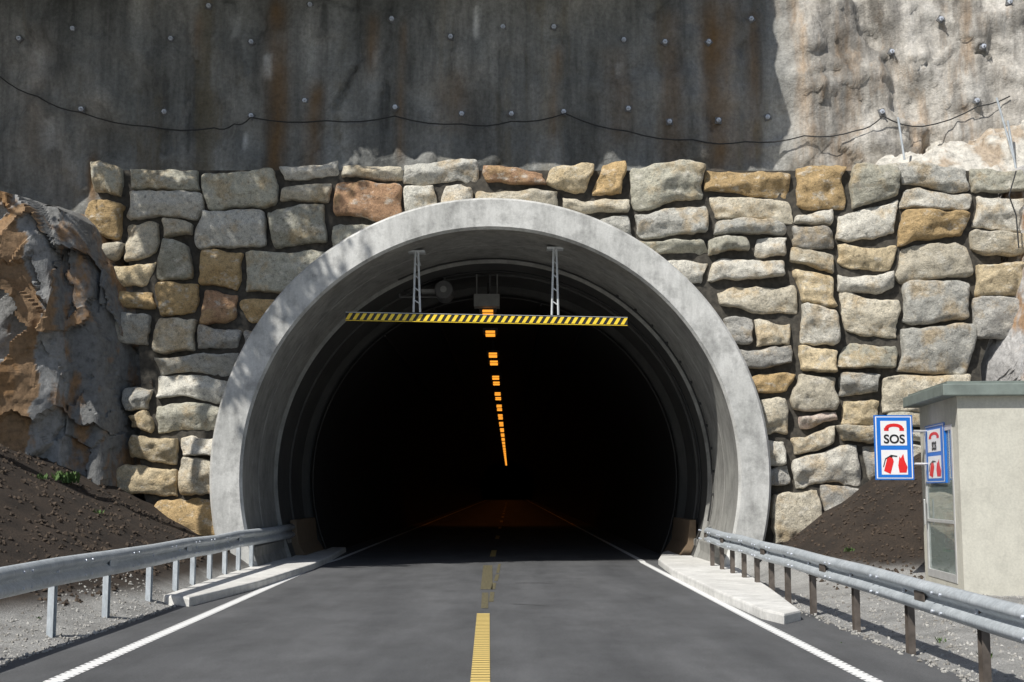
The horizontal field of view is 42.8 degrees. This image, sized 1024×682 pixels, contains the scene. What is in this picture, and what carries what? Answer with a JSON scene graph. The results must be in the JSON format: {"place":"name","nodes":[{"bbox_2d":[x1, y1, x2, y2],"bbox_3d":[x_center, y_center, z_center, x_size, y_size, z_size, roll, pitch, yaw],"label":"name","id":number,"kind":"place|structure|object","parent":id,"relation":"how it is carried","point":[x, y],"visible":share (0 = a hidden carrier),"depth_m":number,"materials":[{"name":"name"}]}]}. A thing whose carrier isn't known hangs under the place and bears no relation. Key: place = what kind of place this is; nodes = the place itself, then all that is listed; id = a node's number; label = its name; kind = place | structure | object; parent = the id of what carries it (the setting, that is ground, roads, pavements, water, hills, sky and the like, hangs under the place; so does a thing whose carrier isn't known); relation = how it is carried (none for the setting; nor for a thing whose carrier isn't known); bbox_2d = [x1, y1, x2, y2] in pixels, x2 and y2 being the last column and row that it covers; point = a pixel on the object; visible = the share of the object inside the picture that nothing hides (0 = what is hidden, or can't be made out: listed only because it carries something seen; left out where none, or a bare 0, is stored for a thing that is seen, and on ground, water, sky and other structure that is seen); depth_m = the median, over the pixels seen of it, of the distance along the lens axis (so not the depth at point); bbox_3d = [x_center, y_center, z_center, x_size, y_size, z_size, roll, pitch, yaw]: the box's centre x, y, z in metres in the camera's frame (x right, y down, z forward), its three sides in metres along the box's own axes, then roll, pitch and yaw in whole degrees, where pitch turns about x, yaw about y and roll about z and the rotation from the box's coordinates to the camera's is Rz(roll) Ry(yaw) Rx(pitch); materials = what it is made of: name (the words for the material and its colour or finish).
{"place":"outdoors","nodes":[
{"label":"outdoors","id":0,"kind":"place"},
{"bbox_2d":[0,496,972,681],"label":"road","id":1,"kind":"structure","parent":0,"point":[405,607],"depth_m":15.57,"materials":[{"name":"grey asphalt"}]},
{"bbox_2d":[164,547,345,606],"bbox_3d":[-4.961,4.678,26.815,1.654,0.180,16.686,0,-7,0],"label":"kerb apron","id":2,"kind":"object","parent":1,"relation":"on","point":[241,581],"visible":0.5,"depth_m":22.77,"materials":[{"name":"concrete"}]},
{"bbox_2d":[43,498,882,681],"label":"road markings","id":3,"kind":"object","parent":1,"relation":"on","point":[480,671],"visible":0.88,"depth_m":15.26,"materials":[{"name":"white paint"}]},
{"bbox_2d":[290,517,695,554],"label":"side barrier","id":4,"kind":"object","parent":1,"relation":"on","point":[304,539],"visible":0.28,"depth_m":31.59,"materials":[{"name":"concrete"}]},
{"bbox_2d":[658,551,800,623],"bbox_3d":[3.742,4.537,25.589,1.470,0.180,19.176,0,-7,4],"label":"kerb apron","id":5,"kind":"object","parent":1,"relation":"on","point":[748,594],"visible":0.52,"depth_m":20.62,"materials":[{"name":"concrete"}]},
{"bbox_2d":[0,0,1023,214],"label":"rock cliff","id":6,"kind":"structure","parent":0,"point":[795,68],"depth_m":29.71,"materials":[{"name":"grey stone"}]},
{"bbox_2d":[0,76,1009,144],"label":"hanging cable","id":7,"kind":"object","parent":6,"relation":"attached to","point":[503,123],"visible":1,"depth_m":29.45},
{"bbox_2d":[15,0,1012,125],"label":"rock bolts","id":8,"kind":"object","parent":6,"relation":"attached to","point":[395,107],"visible":1,"depth_m":29.68,"materials":[{"name":"metal"}]},
{"bbox_2d":[875,120,1023,171],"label":"rock ledge","id":9,"kind":"object","parent":6,"relation":"attached to","point":[989,148],"visible":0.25,"depth_m":28.55,"materials":[{"name":"beige stone"}]},
{"bbox_2d":[897,97,1016,167],"bbox_3d":[9.637,-4.485,28.315,2.566,1.634,0.050,0,-7,0],"label":"cliff fence pole","id":10,"kind":"object","parent":9,"relation":"on","point":[1010,142],"visible":0.89,"depth_m":28.29,"materials":[{"name":"metal"}]},
{"bbox_2d":[1008,171,1019,247],"bbox_3d":[10.374,-2.725,27.008,0.197,1.627,0.030,0,-7,0],"label":"loose wire","id":11,"kind":"object","parent":10,"relation":"hanging from","point":[1014,209],"visible":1,"depth_m":27.00,"materials":[{"name":"grey metal"}]},
{"bbox_2d":[0,446,1023,681],"bbox_3d":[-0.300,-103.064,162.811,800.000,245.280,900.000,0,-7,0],"label":"ground","id":12,"kind":"structure","parent":0,"point":[15,607],"depth_m":20.86,"materials":[{"name":"soil"}]},
{"bbox_2d":[0,191,152,498],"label":"rock outcrop","id":13,"kind":"object","parent":12,"relation":"on","point":[69,367],"visible":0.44,"depth_m":25.90,"materials":[{"name":"grey stone"}]},
{"bbox_2d":[0,523,294,637],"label":"guard rail","id":14,"kind":"object","parent":12,"relation":"on","point":[51,574],"visible":0.9,"depth_m":17.18,"materials":[{"name":"metal"}]},
{"bbox_2d":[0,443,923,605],"bbox_3d":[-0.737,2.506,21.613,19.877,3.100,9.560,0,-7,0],"label":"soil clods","id":15,"kind":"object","parent":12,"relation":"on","point":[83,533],"visible":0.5,"depth_m":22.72,"materials":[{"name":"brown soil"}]},
{"bbox_2d":[210,198,770,570],"bbox_3d":[-0.443,1.568,30.368,11.360,8.259,7.700,0,-7,0],"label":"tunnel portal","id":16,"kind":"object","parent":12,"relation":"on","point":[306,346],"visible":0.87,"depth_m":27.83,"materials":[{"name":"concrete"}]},
{"bbox_2d":[399,275,490,302],"bbox_3d":[-1.248,-1.459,32.008,3.021,1.146,0.930,0,-7,0],"label":"ventilation unit","id":17,"kind":"object","parent":16,"relation":"attached to","point":[443,291],"visible":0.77,"depth_m":31.62,"materials":[{"name":"grey metal"}]},
{"bbox_2d":[345,247,627,325],"bbox_3d":[-0.540,-1.101,28.297,5.972,1.696,1.225,0,-7,0],"label":"height limit bar","id":18,"kind":"object","parent":16,"relation":"hanging from","point":[485,318],"visible":1,"depth_m":27.64,"materials":[{"name":"metal"}]},
{"bbox_2d":[384,258,713,520],"bbox_3d":[0.545,4.506,59.661,7.904,6.011,60.430,0,-7,0],"label":"cable conduit","id":19,"kind":"object","parent":16,"relation":"attached to","point":[577,336],"visible":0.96,"depth_m":31.50,"materials":[{"name":"metal"}]},
{"bbox_2d":[0,573,1023,681],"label":"loose gravel","id":20,"kind":"structure","parent":12,"relation":"on","point":[854,632],"depth_m":15.19,"materials":[{"name":"grey gravel"}]},
{"bbox_2d":[32,470,992,657],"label":"weeds","id":21,"kind":"object","parent":12,"relation":"on","point":[69,477],"visible":0.71,"depth_m":24.19,"materials":[{"name":"green plant"}]},
{"bbox_2d":[98,170,1000,542],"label":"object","id":22,"kind":"object","parent":12,"relation":"on","point":[150,368],"visible":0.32,"depth_m":27.30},
{"bbox_2d":[85,158,1023,543],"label":"stone blocks","id":23,"kind":"structure","parent":22,"relation":"attached to","point":[929,298],"depth_m":27.15,"materials":[{"name":"beige stone"}]},
{"bbox_2d":[698,527,1023,681],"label":"guard rail","id":24,"kind":"object","parent":12,"relation":"on","point":[985,616],"visible":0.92,"depth_m":13.78,"materials":[{"name":"metal"}]},
{"bbox_2d":[903,381,1023,595],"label":"emergency phone booth","id":25,"kind":"object","parent":12,"relation":"on","point":[973,515],"visible":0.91,"depth_m":18.62,"materials":[{"name":"concrete"}]},
{"bbox_2d":[873,415,927,479],"bbox_3d":[6.164,1.677,20.583,0.912,1.015,0.084,0,-7,0],"label":"sos sign","id":26,"kind":"object","parent":25,"relation":"attached to","point":[893,447],"visible":0.99,"depth_m":20.55,"materials":[{"name":"metal"}]},
{"bbox_2d":[925,422,947,482],"bbox_3d":[6.513,1.732,20.090,0.044,0.900,1.300,-1,-7,5],"label":"sos sign","id":27,"kind":"object","parent":25,"relation":"attached to","point":[936,452],"visible":1,"depth_m":19.95,"materials":[{"name":"blue metal"}]},
{"bbox_2d":[981,165,1023,380],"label":"rock outcrop","id":28,"kind":"object","parent":12,"relation":"on","point":[1003,360],"visible":0.2,"depth_m":26.98,"materials":[{"name":"grey stone"}]},
{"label":"lining","id":29,"kind":"object","parent":12,"relation":"on","visible":0},
{"bbox_2d":[474,274,507,464],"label":"lamp fittings","id":30,"kind":"object","parent":29,"relation":"attached to","point":[488,303],"visible":0.97,"depth_m":41.93,"materials":[{"name":"metal"}]}
]}

